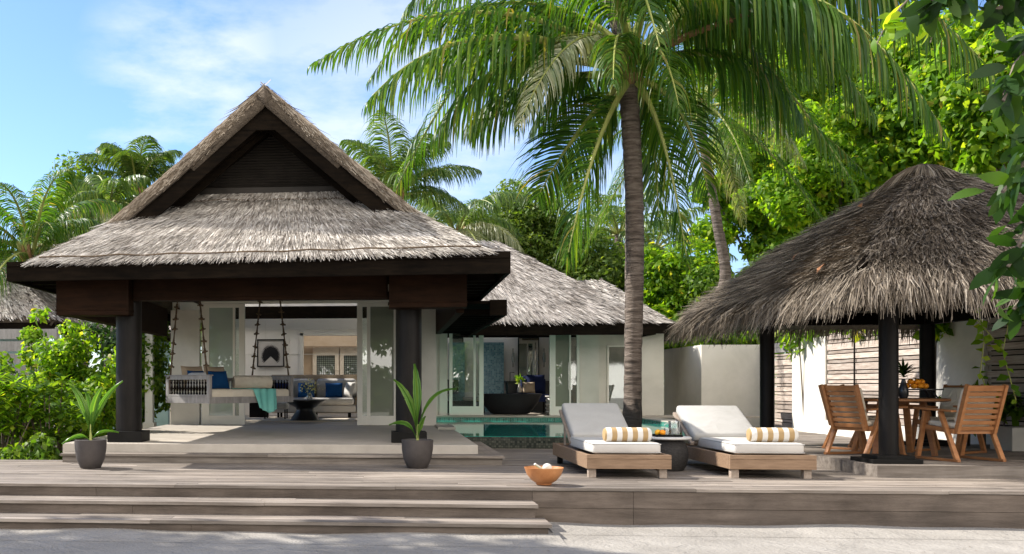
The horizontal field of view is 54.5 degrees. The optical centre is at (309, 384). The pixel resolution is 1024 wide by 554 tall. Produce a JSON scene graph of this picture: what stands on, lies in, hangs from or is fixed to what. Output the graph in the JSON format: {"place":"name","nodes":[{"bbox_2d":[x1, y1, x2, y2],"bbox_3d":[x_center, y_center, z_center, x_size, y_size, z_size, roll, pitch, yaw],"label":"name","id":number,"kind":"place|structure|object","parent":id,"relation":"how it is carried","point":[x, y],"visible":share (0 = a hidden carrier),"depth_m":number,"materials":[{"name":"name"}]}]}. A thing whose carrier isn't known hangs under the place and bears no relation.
{"place":"outdoors","nodes":[
{"label":"outdoors","id":0,"kind":"place"},
{"bbox_2d":[21,405,776,448],"bbox_3d":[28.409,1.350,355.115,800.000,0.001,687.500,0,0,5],"label":"ground","id":1,"kind":"structure","parent":0,"point":[170,423],"depth_m":36.01,"materials":[{"name":"soil"}]},
{"bbox_2d":[0,372,45,453],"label":"garden shrub","id":2,"kind":"object","parent":1,"relation":"on","point":[7,390],"visible":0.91,"depth_m":14.96,"materials":[{"name":"green plant"}]},
{"bbox_2d":[0,351,51,449],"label":"garden bush","id":3,"kind":"object","parent":1,"relation":"on","point":[3,360],"visible":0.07,"depth_m":17.99,"materials":[{"name":"green plant"}]},
{"bbox_2d":[0,327,59,446],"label":"board fence","id":4,"kind":"object","parent":1,"relation":"on","point":[10,345],"visible":0.15,"depth_m":21.08,"materials":[{"name":"grey wood"}]},
{"bbox_2d":[0,432,62,459],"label":"garden bush","id":5,"kind":"object","parent":1,"relation":"on","point":[34,450],"visible":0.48,"depth_m":14.10,"materials":[{"name":"green plant"}]},
{"bbox_2d":[0,364,62,452],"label":"garden shrub","id":6,"kind":"object","parent":1,"relation":"on","point":[34,376],"visible":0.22,"depth_m":16.57,"materials":[{"name":"green plant"}]},
{"bbox_2d":[16,305,51,375],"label":"garden bush","id":7,"kind":"object","parent":1,"relation":"on","point":[30,335],"visible":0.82,"depth_m":18.90,"materials":[{"name":"green plant"}]},
{"bbox_2d":[10,372,101,450],"bbox_3d":[-4.033,0.602,15.249,1.421,1.618,1.232,0,0,-34],"label":"garden shrub","id":8,"kind":"object","parent":1,"relation":"on","point":[62,436],"visible":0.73,"depth_m":15.15,"materials":[{"name":"green plant"}]},
{"bbox_2d":[0,168,122,329],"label":"coconut palm","id":9,"kind":"object","parent":1,"relation":"on","point":[35,228],"visible":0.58,"depth_m":24.14,"materials":[{"name":"green plant"}]},
{"bbox_2d":[15,318,107,450],"bbox_3d":[-4.479,0.092,17.668,1.954,2.622,1.524,0,0,30],"label":"garden bush","id":10,"kind":"object","parent":1,"relation":"on","point":[69,356],"visible":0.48,"depth_m":17.38,"materials":[{"name":"green plant"}]},
{"bbox_2d":[31,150,112,365],"bbox_3d":[-7.361,-3.001,30.568,3.194,8.932,2.716,0,0,5],"label":"leafy tree","id":11,"kind":"object","parent":1,"relation":"on","point":[80,174],"visible":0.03,"depth_m":30.27,"materials":[{"name":"green plant"}]},
{"bbox_2d":[54,348,115,438],"bbox_3d":[-3.871,0.381,16.988,1.470,2.044,1.562,0,0,44],"label":"garden bush","id":12,"kind":"object","parent":1,"relation":"on","point":[107,412],"visible":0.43,"depth_m":16.72,"materials":[{"name":"green plant"}]},
{"bbox_2d":[0,254,170,428],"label":"neighbour villa","id":13,"kind":"object","parent":1,"relation":"on","point":[18,303],"visible":0.13,"depth_m":23.36,"materials":[{"name":"grey plant"}]},
{"bbox_2d":[81,322,115,410],"bbox_3d":[-4.081,-0.046,21.212,1.796,2.897,1.694,0,0,38],"label":"garden bush","id":14,"kind":"object","parent":1,"relation":"on","point":[108,343],"visible":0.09,"depth_m":20.93,"materials":[{"name":"green plant"}]},
{"bbox_2d":[58,174,150,366],"bbox_3d":[-5.582,-2.837,27.574,3.302,6.839,3.214,0,0,-27],"label":"coconut palm","id":15,"kind":"object","parent":1,"relation":"on","point":[119,191],"visible":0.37,"depth_m":27.05,"materials":[{"name":"green plant"}]},
{"bbox_2d":[79,135,182,194],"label":"coconut palm","id":16,"kind":"object","parent":1,"relation":"on","point":[152,166],"visible":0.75,"depth_m":30.02,"materials":[{"name":"green plant"}]},
{"bbox_2d":[113,321,170,428],"bbox_3d":[-3.598,-0.089,20.672,1.594,2.982,1.287,0,0,5],"label":"garden bush","id":17,"kind":"object","parent":1,"relation":"on","point":[158,363],"visible":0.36,"depth_m":20.45,"materials":[{"name":"green plant"}]},
{"bbox_2d":[339,110,481,219],"bbox_3d":[2.571,-3.759,28.155,4.422,7.482,4.633,0,0,-35],"label":"coconut palm","id":18,"kind":"object","parent":1,"relation":"on","point":[373,155],"visible":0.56,"depth_m":27.24,"materials":[{"name":"green plant"}]},
{"bbox_2d":[61,266,789,404],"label":"woodland","id":19,"kind":"object","parent":1,"relation":"on","point":[95,359],"depth_m":63.54,"materials":[{"name":"green plant"}]},
{"bbox_2d":[404,191,528,251],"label":"coconut palm","id":20,"kind":"object","parent":1,"relation":"on","point":[488,204],"visible":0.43,"depth_m":30.92,"materials":[{"name":"green plant"}]},
{"bbox_2d":[0,426,1023,494],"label":"deck","id":21,"kind":"structure","parent":1,"relation":"on","point":[510,474],"depth_m":10.86,"materials":[{"name":"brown wood"}]},
{"bbox_2d":[62,381,122,468],"bbox_3d":[-2.753,0.500,12.229,0.771,1.117,0.406,0,0,5],"label":"coconut planter","id":22,"kind":"object","parent":21,"relation":"on","point":[90,452],"visible":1,"depth_m":12.18,"materials":[{"name":"ceramic"}]},
{"bbox_2d":[7,79,510,464],"bbox_3d":[0.053,-1.665,20.972,7.200,5.629,16.982,0,0,5],"label":"villa","id":23,"kind":"object","parent":21,"relation":"on","point":[267,197],"visible":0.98,"depth_m":13.87,"materials":[{"name":"plant"}]},
{"bbox_2d":[167,301,208,389],"bbox_3d":[-2.059,-0.990,16.276,1.055,2.364,0.158,0,0,36],"label":"rope pair","id":24,"kind":"object","parent":23,"relation":"hanging from","point":[203,340],"visible":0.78,"depth_m":16.38},
{"bbox_2d":[165,375,294,403],"bbox_3d":[-1.397,0.069,17.021,1.160,0.482,2.074,0,0,42],"label":"swing daybed","id":25,"kind":"object","parent":24,"relation":"hanging from","point":[181,393],"visible":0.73,"depth_m":16.37,"materials":[{"name":"grey wood"}]},
{"bbox_2d":[181,366,202,386],"bbox_3d":[-2.048,-0.130,16.830,0.160,0.420,0.500,-16,-10,40],"label":"cushion","id":26,"kind":"object","parent":25,"relation":"on","point":[184,369],"visible":0.23,"depth_m":16.71,"materials":[{"name":"beige fabric"}]},
{"bbox_2d":[187,372,206,387],"bbox_3d":[-1.920,-0.070,16.342,0.500,0.300,0.140,0,-8,42],"label":"cushion","id":27,"kind":"object","parent":25,"relation":"on","point":[203,373],"visible":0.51,"depth_m":16.25,"materials":[{"name":"fabric"}]},
{"bbox_2d":[208,371,229,388],"bbox_3d":[-1.627,-0.090,17.004,0.450,0.340,0.140,0,-18,-42],"label":"cushion","id":28,"kind":"object","parent":25,"relation":"on","point":[219,380],"visible":0.89,"depth_m":16.95,"materials":[{"name":"blue fabric"}]},
{"bbox_2d":[232,375,272,387],"bbox_3d":[-1.039,-0.050,17.365,0.730,0.250,0.250,0,0,-18],"label":"cream bolster","id":29,"kind":"object","parent":25,"relation":"on","point":[249,381],"visible":0.94,"depth_m":17.26,"materials":[{"name":"fabric"}]},
{"bbox_2d":[232,388,276,412],"bbox_3d":[-0.963,0.273,16.964,0.534,0.435,0.662,0,0,42],"label":"teal throw","id":30,"kind":"object","parent":25,"relation":"on","point":[266,398],"visible":0.94,"depth_m":16.85,"materials":[{"name":"fabric"}]},
{"bbox_2d":[201,304,244,424],"bbox_3d":[-1.781,-0.428,19.745,0.900,2.485,0.060,0,0,5],"label":"sliding door","id":31,"kind":"structure","parent":23,"relation":"in","point":[219,322],"depth_m":19.74,"materials":[{"name":"clear glass"}]},
{"bbox_2d":[249,403,268,416],"bbox_3d":[-1.291,0.342,24.431,0.430,0.950,0.500,0,0,5],"label":"side cabinet","id":32,"kind":"object","parent":23,"relation":"on","point":[255,410],"visible":0.21,"depth_m":24.19,"materials":[{"name":"black wood"}]},
{"bbox_2d":[250,301,289,380],"bbox_3d":[-0.738,-0.990,17.765,1.055,2.364,0.158,0,0,36],"label":"rope pair","id":33,"kind":"object","parent":23,"relation":"hanging from","point":[256,333],"visible":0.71,"depth_m":17.65},
{"bbox_2d":[257,339,283,366],"bbox_3d":[-1.065,-0.870,26.113,0.744,0.752,0.050,0,0,5],"label":"framed picture","id":34,"kind":"object","parent":23,"relation":"attached to","point":[270,352],"visible":1,"depth_m":26.11,"materials":[{"name":"fabric"}]},
{"bbox_2d":[245,417,356,421],"bbox_3d":[-0.151,0.809,22.684,3.000,0.011,3.000,0,0,5],"label":"round rug","id":35,"kind":"object","parent":23,"relation":"on","point":[322,419],"visible":0.7,"depth_m":22.39,"materials":[{"name":"fabric"}]},
{"bbox_2d":[264,402,288,418],"bbox_3d":[-0.815,0.610,23.038,0.600,0.386,0.600,0,0,5],"label":"footstool","id":36,"kind":"object","parent":35,"relation":"on","point":[283,405],"visible":0.58,"depth_m":22.77,"materials":[{"name":"fabric"}]},
{"bbox_2d":[287,399,326,420],"bbox_3d":[-0.108,0.576,21.979,1.000,0.482,1.000,0,0,5],"label":"coffee table","id":37,"kind":"object","parent":35,"relation":"on","point":[305,411],"visible":0.84,"depth_m":21.74,"materials":[{"name":"black paint"}]},
{"bbox_2d":[300,377,322,399],"bbox_3d":[0.046,0.076,22.015,0.646,0.514,0.522,0,0,5],"label":"flower vase","id":38,"kind":"object","parent":37,"relation":"on","point":[307,397],"visible":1,"depth_m":21.95,"materials":[{"name":"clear glass"}]},
{"bbox_2d":[272,375,356,417],"bbox_3d":[0.109,0.277,24.128,2.270,1.080,1.120,0,0,5],"label":"sofa","id":39,"kind":"object","parent":23,"relation":"on","point":[343,404],"visible":0.61,"depth_m":24.29,"materials":[{"name":"fabric"}]},
{"bbox_2d":[298,383,313,396],"bbox_3d":[-0.093,0.127,24.164,0.420,0.380,0.140,0,-14,5],"label":"cushion","id":40,"kind":"object","parent":39,"relation":"on","point":[303,393],"visible":0.75,"depth_m":24.11,"materials":[{"name":"blue fabric"}]},
{"bbox_2d":[325,383,342,396],"bbox_3d":[0.605,0.127,24.109,0.440,0.380,0.140,0,-14,1],"label":"cushion","id":41,"kind":"object","parent":39,"relation":"on","point":[333,389],"visible":1,"depth_m":24.05,"materials":[{"name":"blue fabric"}]},
{"bbox_2d":[343,382,355,396],"bbox_3d":[0.993,0.117,23.947,0.180,0.400,0.420,15,-7,-25],"label":"cushion","id":42,"kind":"object","parent":39,"relation":"on","point":[349,389],"visible":1,"depth_m":23.81,"materials":[{"name":"fabric"}]},
{"bbox_2d":[313,347,338,374],"bbox_3d":[0.488,-0.170,29.294,0.800,1.960,0.080,0,0,5],"label":"hall door","id":43,"kind":"structure","parent":23,"relation":"in","point":[325,359],"depth_m":29.28,"materials":[{"name":"beige wood"}]},
{"bbox_2d":[340,347,356,374],"bbox_3d":[1.315,-0.170,29.228,0.800,1.960,0.080,0,0,5],"label":"hall door","id":44,"kind":"structure","parent":23,"relation":"in","point":[348,355],"depth_m":29.22,"materials":[{"name":"beige wood"}]},
{"bbox_2d":[357,303,395,424],"bbox_3d":[1.356,-0.428,19.494,0.795,2.485,0.060,0,0,5],"label":"sliding door","id":45,"kind":"structure","parent":23,"relation":"in","point":[381,321],"depth_m":19.48,"materials":[{"name":"clear glass"}]},
{"bbox_2d":[389,364,456,468],"bbox_3d":[1.434,0.393,12.258,0.788,1.330,0.406,0,0,-24],"label":"coconut planter","id":46,"kind":"object","parent":21,"relation":"on","point":[417,452],"visible":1,"depth_m":12.19,"materials":[{"name":"ceramic"}]},
{"bbox_2d":[0,486,1023,528],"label":"deck fascia","id":47,"kind":"structure","parent":21,"relation":"attached to","point":[770,509],"depth_m":9.78,"materials":[{"name":"brown wood"}]},
{"bbox_2d":[524,466,563,485],"bbox_3d":[2.478,0.964,10.165,0.410,0.187,0.410,0,0,5],"label":"wooden bowl","id":48,"kind":"object","parent":21,"relation":"on","point":[543,477],"visible":1,"depth_m":10.04,"materials":[{"name":"brown wood"}]},
{"bbox_2d":[436,239,674,417],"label":"bath pavilion","id":49,"kind":"structure","parent":21,"relation":"on","point":[582,326],"depth_m":23.52,"materials":[{"name":"grey wood"}]},
{"bbox_2d":[449,334,483,414],"bbox_3d":[3.862,-0.328,23.697,0.840,2.145,0.060,0,0,5],"label":"sliding door","id":50,"kind":"structure","parent":49,"relation":"in","point":[453,410],"depth_m":23.65,"materials":[{"name":"white glass"}]},
{"bbox_2d":[448,380,484,412],"bbox_3d":[4.064,0.297,26.350,1.300,0.900,1.620,0,0,5],"label":"bath bench","id":51,"kind":"object","parent":49,"relation":"on","point":[467,401],"visible":0.43,"depth_m":25.57,"materials":[{"name":"black paint"}]},
{"bbox_2d":[452,342,503,410],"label":"blue tile wall","id":52,"kind":"structure","parent":49,"relation":"on","point":[493,367],"depth_m":27.15,"materials":[{"name":"blue tile"}]},
{"bbox_2d":[478,394,541,413],"bbox_3d":[5.130,0.484,24.619,1.640,0.525,0.853,0,0,5],"label":"bathtub","id":53,"kind":"object","parent":49,"relation":"on","point":[510,403],"visible":0.96,"depth_m":24.32,"materials":[{"name":"stone"}]},
{"bbox_2d":[514,375,524,391],"bbox_3d":[5.620,-0.062,25.772,0.311,0.518,0.315,0,0,-6],"label":"bud vase","id":54,"kind":"object","parent":49,"relation":"on","point":[518,378],"visible":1,"depth_m":25.69,"materials":[{"name":"glass"}]},
{"bbox_2d":[504,372,548,411],"bbox_3d":[6.206,0.191,26.785,1.500,1.112,0.550,0,0,5],"label":"vanity","id":55,"kind":"object","parent":49,"relation":"on","point":[511,387],"visible":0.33,"depth_m":26.57,"materials":[{"name":"black paint"}]},
{"bbox_2d":[518,337,538,378],"bbox_3d":[6.171,-0.707,27.091,0.593,1.293,0.046,0,0,5],"label":"wall mirror","id":56,"kind":"object","parent":49,"relation":"attached to","point":[528,355],"depth_m":27.07,"materials":[{"name":"white"}]},
{"bbox_2d":[520,379,548,412],"bbox_3d":[6.025,0.287,25.777,0.700,0.920,0.650,0,0,5],"label":"bath chair","id":57,"kind":"object","parent":49,"relation":"on","point":[542,398],"visible":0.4,"depth_m":25.93,"materials":[{"name":"blue fabric"}]},
{"bbox_2d":[522,382,534,392],"bbox_3d":[5.841,0.067,25.616,0.340,0.300,0.140,0,-8,-3],"label":"cushion","id":58,"kind":"object","parent":57,"relation":"on","point":[528,387],"visible":1,"depth_m":25.56,"materials":[{"name":"beige fabric"}]},
{"bbox_2d":[527,375,544,392],"bbox_3d":[6.077,-0.033,25.798,0.500,0.500,0.160,0,-8,-3],"label":"cushion","id":59,"kind":"object","parent":57,"relation":"on","point":[539,380],"visible":0.88,"depth_m":25.74,"materials":[{"name":"blue fabric"}]},
{"bbox_2d":[549,335,579,414],"bbox_3d":[6.234,-0.328,23.508,0.720,2.145,0.060,0,0,5],"label":"sliding door","id":60,"kind":"structure","parent":49,"relation":"in","point":[559,345],"depth_m":23.50,"materials":[{"name":"clear glass"}]},
{"bbox_2d":[607,345,623,410],"bbox_3d":[7.673,-0.170,23.929,0.520,1.640,0.070,0,0,5],"label":"window","id":61,"kind":"structure","parent":49,"relation":"in","point":[608,346],"depth_m":23.92,"materials":[{"name":"white glass"}]},
{"bbox_2d":[553,403,671,477],"bbox_3d":[3.709,0.652,12.007,0.940,0.812,2.250,0,0,5],"label":"sun lounger","id":62,"kind":"object","parent":21,"relation":"on","point":[589,448],"visible":0.94,"depth_m":11.52,"materials":[{"name":"fabric"}]},
{"bbox_2d":[602,427,651,441],"bbox_3d":[3.707,0.580,11.220,0.554,0.170,0.170,0,0,3],"label":"striped bolster","id":63,"kind":"object","parent":62,"relation":"on","point":[626,434],"visible":1,"depth_m":11.15,"materials":[{"name":"fabric"}]},
{"bbox_2d":[307,0,996,426],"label":"coconut palm","id":64,"kind":"object","parent":21,"relation":"on","point":[549,48],"visible":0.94,"depth_m":14.44,"materials":[{"name":"green plant"}]},
{"bbox_2d":[652,436,691,470],"bbox_3d":[4.466,0.849,11.932,0.524,0.418,0.524,0,0,5],"label":"side table","id":65,"kind":"object","parent":21,"relation":"on","point":[676,448],"visible":0.69,"depth_m":11.74,"materials":[{"name":"stone"}]},
{"bbox_2d":[652,434,682,436],"bbox_3d":[4.436,0.626,11.934,0.320,0.026,0.260,0,0,5],"label":"serving tray","id":66,"kind":"object","parent":65,"relation":"on","point":[667,435],"visible":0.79,"depth_m":11.81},
{"bbox_2d":[665,421,680,434],"bbox_3d":[4.513,0.547,11.941,0.174,0.197,0.153,0,0,39],"label":"water jug","id":67,"kind":"object","parent":66,"relation":"on","point":[674,431],"visible":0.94,"depth_m":11.89,"materials":[{"name":"clear glass"}]},
{"bbox_2d":[673,406,816,478],"bbox_3d":[5.317,0.668,11.932,0.954,0.780,2.250,0,0,5],"label":"sun lounger","id":68,"kind":"object","parent":21,"relation":"on","point":[717,434],"visible":0.84,"depth_m":11.53,"materials":[{"name":"grey fabric"}]},
{"bbox_2d":[746,428,798,441],"bbox_3d":[5.378,0.580,11.167,0.554,0.170,0.170,0,0,7],"label":"striped bolster","id":69,"kind":"object","parent":68,"relation":"on","point":[772,434],"visible":1,"depth_m":11.10,"materials":[{"name":"fabric"}]},
{"bbox_2d":[661,163,1023,478],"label":"dining pavilion","id":70,"kind":"structure","parent":21,"relation":"on","point":[905,251],"depth_m":11.57,"materials":[{"name":"plant"}]},
{"bbox_2d":[818,384,875,450],"bbox_3d":[7.848,0.453,13.814,0.675,0.928,0.788,0,0,-27],"label":"dining chair","id":71,"kind":"object","parent":70,"relation":"on","point":[830,430],"visible":0.12,"depth_m":13.88,"materials":[{"name":"brown wood"}]},
{"bbox_2d":[821,384,907,454],"bbox_3d":[7.167,0.453,12.468,0.788,0.928,0.675,0,0,-17],"label":"dining chair","id":72,"kind":"object","parent":70,"relation":"on","point":[850,409],"visible":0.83,"depth_m":12.35,"materials":[{"name":"brown wood"}]},
{"bbox_2d":[851,398,950,456],"bbox_3d":[7.763,0.548,12.772,1.280,0.747,1.280,0,0,5],"label":"dining table","id":73,"kind":"object","parent":70,"relation":"on","point":[908,428],"visible":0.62,"depth_m":12.49,"materials":[{"name":"brown wood"}]},
{"bbox_2d":[899,358,920,397],"bbox_3d":[7.773,-0.096,12.555,0.541,0.540,0.514,0,0,5],"label":"plant vase","id":74,"kind":"object","parent":73,"relation":"on","point":[904,370],"visible":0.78,"depth_m":12.53,"materials":[{"name":"black paint"}]},
{"bbox_2d":[912,384,986,453],"bbox_3d":[8.740,0.453,13.123,0.788,0.928,0.675,0,0,-27],"label":"dining chair","id":75,"kind":"object","parent":70,"relation":"on","point":[952,392],"visible":0.29,"depth_m":13.24,"materials":[{"name":"brown wood"}]},
{"bbox_2d":[913,384,1008,461],"bbox_3d":[7.950,0.453,11.701,0.675,0.928,0.788,0,0,-7],"label":"dining chair","id":76,"kind":"object","parent":70,"relation":"on","point":[975,410],"visible":0.99,"depth_m":11.47,"materials":[{"name":"brown wood"}]},
{"bbox_2d":[966,308,1020,403],"bbox_3d":[8.278,-0.393,11.625,0.508,1.414,0.445,0,0,42],"label":"climbing vine","id":77,"kind":"object","parent":70,"relation":"hanging from","point":[980,325],"visible":0.69,"depth_m":11.57,"materials":[{"name":"green plant"}]},
{"bbox_2d":[990,426,1023,450],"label":"planter box","id":78,"kind":"object","parent":70,"relation":"on","point":[1010,438],"visible":0.76,"depth_m":13.33,"materials":[{"name":"grey concrete"}]},
{"bbox_2d":[973,379,1023,445],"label":"garden bush","id":79,"kind":"object","parent":21,"relation":"on","point":[1015,414],"visible":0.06,"depth_m":14.23,"materials":[{"name":"green plant"}]},
{"bbox_2d":[455,178,578,271],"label":"leafy tree","id":80,"kind":"object","parent":1,"relation":"on","point":[533,225],"visible":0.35,"depth_m":32.58,"materials":[{"name":"green plant"}]},
{"bbox_2d":[436,417,676,425],"bbox_3d":[5.186,1.074,19.684,5.200,0.552,7.730,0,0,5],"label":"pool tile band","id":81,"kind":"object","parent":1,"relation":"on","point":[491,418],"visible":0.04,"depth_m":23.57,"materials":[{"name":"teal tile"}]},
{"bbox_2d":[436,415,759,423],"bbox_3d":[6.592,0.779,20.013,8.050,0.058,8.550,0,0,5],"label":"pool coping","id":82,"kind":"object","parent":81,"relation":"on","point":[661,418],"visible":0.26,"depth_m":23.48,"materials":[{"name":"stone"}]},
{"bbox_2d":[466,437,688,448],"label":"pool spill wall","id":83,"kind":"structure","parent":1,"relation":"on","point":[519,442],"depth_m":15.94,"materials":[{"name":"tile"}]},
{"bbox_2d":[537,194,621,245],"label":"coconut palm","id":84,"kind":"object","parent":1,"relation":"on","point":[614,200],"visible":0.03,"depth_m":43.81,"materials":[{"name":"green plant"}]},
{"bbox_2d":[541,225,645,303],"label":"leafy tree","id":85,"kind":"object","parent":1,"relation":"on","point":[604,261],"visible":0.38,"depth_m":31.64,"materials":[{"name":"green plant"}]},
{"bbox_2d":[537,279,675,340],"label":"pavilion","id":86,"kind":"structure","parent":1,"relation":"on","point":[608,289],"depth_m":27.35,"materials":[{"name":"grey plant"}]},
{"bbox_2d":[563,179,692,261],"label":"leafy tree","id":87,"kind":"object","parent":1,"relation":"on","point":[616,232],"visible":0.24,"depth_m":38.58,"materials":[{"name":"green plant"}]},
{"bbox_2d":[599,205,737,262],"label":"coconut palm","id":88,"kind":"object","parent":1,"relation":"on","point":[650,237],"visible":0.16,"depth_m":42.31,"materials":[{"name":"green plant"}]},
{"bbox_2d":[623,235,734,349],"bbox_3d":[11.606,-1.679,30.170,3.714,6.279,3.332,0,0,5],"label":"leafy tree","id":89,"kind":"object","parent":1,"relation":"on","point":[664,290],"visible":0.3,"depth_m":29.77,"materials":[{"name":"green plant"}]},
{"bbox_2d":[546,1,870,344],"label":"coconut palm","id":90,"kind":"object","parent":1,"relation":"on","point":[722,248],"visible":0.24,"depth_m":25.11,"materials":[{"name":"green plant"}]},
{"bbox_2d":[693,330,758,345],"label":"garden bush","id":91,"kind":"object","parent":1,"relation":"on","point":[739,341],"visible":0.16,"depth_m":24.93,"materials":[{"name":"green plant"}]},
{"bbox_2d":[680,246,780,353],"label":"leafy tree","id":92,"kind":"object","parent":1,"relation":"on","point":[704,271],"visible":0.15,"depth_m":28.61,"materials":[{"name":"green plant"}]},
{"bbox_2d":[688,111,806,264],"bbox_3d":[15.667,-4.005,32.848,5.012,10.935,4.353,0,0,-33],"label":"leafy tree","id":93,"kind":"object","parent":1,"relation":"on","point":[763,235],"visible":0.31,"depth_m":32.40,"materials":[{"name":"green plant"}]},
{"bbox_2d":[693,21,895,137],"bbox_3d":[19.142,-6.869,36.652,9.439,16.648,5.912,0,0,5],"label":"leafy tree","id":94,"kind":"object","parent":1,"relation":"on","point":[817,98],"visible":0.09,"depth_m":35.34,"materials":[{"name":"green plant"}]},
{"bbox_2d":[775,330,838,410],"bbox_3d":[11.325,-0.151,21.848,1.483,3.109,2.126,0,0,5],"label":"garden bush","id":95,"kind":"object","parent":1,"relation":"on","point":[792,345],"visible":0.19,"depth_m":21.73,"materials":[{"name":"green plant"}]},
{"bbox_2d":[750,99,878,234],"bbox_3d":[15.327,-3.469,27.809,4.597,9.864,3.530,0,0,5],"label":"leafy tree","id":96,"kind":"object","parent":1,"relation":"on","point":[823,188],"visible":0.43,"depth_m":27.33,"materials":[{"name":"green plant"}]},
{"bbox_2d":[664,317,1023,443],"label":"garden wall","id":97,"kind":"structure","parent":1,"relation":"on","point":[710,375],"depth_m":21.06,"materials":[{"name":"white paint"}]},
{"bbox_2d":[817,7,975,426],"bbox_3d":[14.596,-3.742,22.877,3.920,10.399,3.623,0,0,-28],"label":"leafy tree","id":98,"kind":"object","parent":1,"relation":"on","point":[889,148],"visible":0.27,"depth_m":22.54,"materials":[{"name":"green plant"}]},
{"bbox_2d":[911,323,953,416],"bbox_3d":[10.531,0.059,16.196,0.566,2.683,0.655,0,0,-27],"label":"garden bush","id":99,"kind":"object","parent":1,"relation":"on","point":[941,328],"visible":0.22,"depth_m":16.11,"materials":[{"name":"green plant"}]},
{"bbox_2d":[906,5,1023,177],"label":"leafy tree","id":100,"kind":"object","parent":1,"relation":"on","point":[980,141],"visible":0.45,"depth_m":18.27,"materials":[{"name":"green plant"}]},
{"bbox_2d":[0,528,1023,553],"bbox_3d":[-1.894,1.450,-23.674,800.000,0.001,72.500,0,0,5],"label":"sand","id":101,"kind":"structure","parent":0,"point":[600,544],"depth_m":8.57,"materials":[{"name":"beige sand"}]},
{"bbox_2d":[0,503,547,533],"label":"step risers","id":102,"kind":"object","parent":101,"relation":"on","point":[288,510],"visible":0.5,"depth_m":9.58,"materials":[{"name":"brown wood"}]},
{"bbox_2d":[0,495,551,527],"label":"step treads","id":103,"kind":"object","parent":102,"relation":"on","point":[283,520],"visible":1,"depth_m":9.61,"materials":[{"name":"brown wood"}]},
{"bbox_2d":[0,522,1023,547],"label":"sand bank","id":104,"kind":"structure","parent":101,"relation":"on","point":[554,538],"depth_m":9.18,"materials":[{"name":"beige sand"}]},
{"bbox_2d":[899,0,1023,339],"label":"overhanging tree","id":105,"kind":"object","parent":101,"relation":"on","point":[1005,100],"visible":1,"depth_m":4.76,"materials":[{"name":"green plant"}]},
{"bbox_2d":[0,0,1023,386],"label":"sky","id":106,"kind":"structure","parent":0,"point":[79,76],"materials":[{"name":"blue"}]},
{"bbox_2d":[434,420,684,436],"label":"pool water","id":107,"kind":"structure","parent":0,"point":[509,428],"depth_m":19.38,"materials":[{"name":"teal liquid"}]},
{"bbox_2d":[870,0,942,57],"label":"leafy twig","id":108,"kind":"object","parent":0,"point":[890,20],"visible":0.55,"depth_m":5.82,"materials":[{"name":"green plant"}]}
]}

